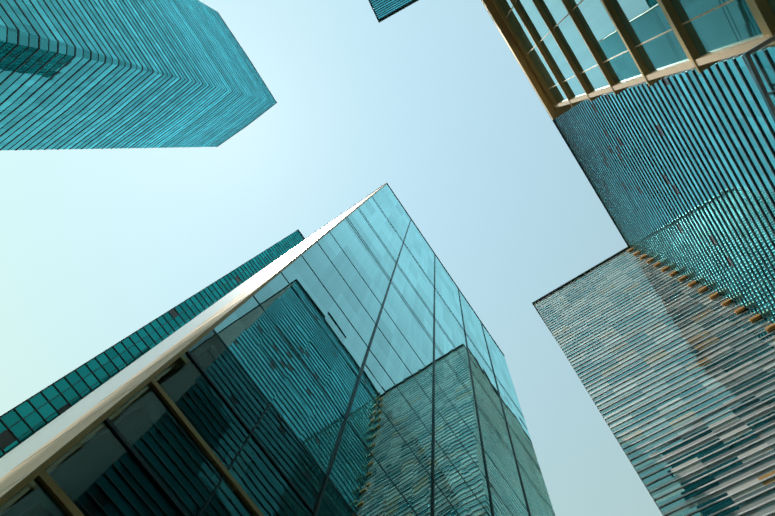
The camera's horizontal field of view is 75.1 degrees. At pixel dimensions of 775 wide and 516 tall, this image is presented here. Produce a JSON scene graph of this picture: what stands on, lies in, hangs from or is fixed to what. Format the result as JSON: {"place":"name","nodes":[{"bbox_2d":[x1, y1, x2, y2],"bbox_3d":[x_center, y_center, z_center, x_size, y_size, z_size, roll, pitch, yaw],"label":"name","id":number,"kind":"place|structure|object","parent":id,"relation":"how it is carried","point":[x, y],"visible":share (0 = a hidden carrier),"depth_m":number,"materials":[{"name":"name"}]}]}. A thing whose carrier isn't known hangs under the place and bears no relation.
{"place":"outdoors","nodes":[
{"label":"outdoors","id":0,"kind":"place"},
{"bbox_2d":[0,229,304,457],"bbox_3d":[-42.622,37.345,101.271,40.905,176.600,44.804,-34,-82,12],"label":"tower","id":1,"kind":"structure","parent":0,"point":[23,421],"depth_m":73.39,"materials":[{"name":"teal glass"}]},
{"bbox_2d":[0,183,554,515],"bbox_3d":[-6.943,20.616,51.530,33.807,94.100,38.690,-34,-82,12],"label":"tower","id":2,"kind":"structure","parent":0,"point":[359,350],"depth_m":30.52,"materials":[{"name":"teal glass"}]},
{"bbox_2d":[0,345,344,515],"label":"window","id":3,"kind":"structure","parent":2,"relation":"attached to","point":[97,441],"depth_m":17.26,"materials":[{"name":"teal glass"}]},
{"bbox_2d":[0,0,662,515],"label":"sky","id":4,"kind":"structure","parent":0,"point":[429,101],"materials":[{"name":"blue"}]},
{"bbox_2d":[368,0,418,22],"bbox_3d":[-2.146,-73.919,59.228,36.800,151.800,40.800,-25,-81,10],"label":"tower","id":5,"kind":"structure","parent":0,"point":[384,9],"depth_m":133.31,"materials":[{"name":"teal glass"}]},
{"bbox_2d":[481,0,774,119],"bbox_3d":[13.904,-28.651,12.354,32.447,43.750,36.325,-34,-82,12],"label":"skyscraper","id":6,"kind":"structure","parent":0,"point":[568,54],"depth_m":22.84,"materials":[{"name":"teal glass"}]},
{"bbox_2d":[532,45,774,515],"bbox_3d":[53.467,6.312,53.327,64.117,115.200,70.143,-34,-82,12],"label":"tower","id":7,"kind":"structure","parent":0,"point":[661,327],"depth_m":62.55,"materials":[{"name":"teal glass"}]},
{"label":"ground","id":8,"kind":"structure","parent":0,"visible":0},
{"bbox_2d":[0,0,276,150],"bbox_3d":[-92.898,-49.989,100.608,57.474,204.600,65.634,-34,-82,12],"label":"tower","id":9,"kind":"structure","parent":8,"relation":"on","point":[95,74],"depth_m":113.10,"materials":[{"name":"teal glass"}]},
{"bbox_2d":[742,35,774,122],"bbox_3d":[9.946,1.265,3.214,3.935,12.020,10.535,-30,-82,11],"label":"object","id":10,"kind":"object","parent":8,"relation":"on","point":[759,82],"visible":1,"depth_m":8.64,"materials":[{"name":"glass"}]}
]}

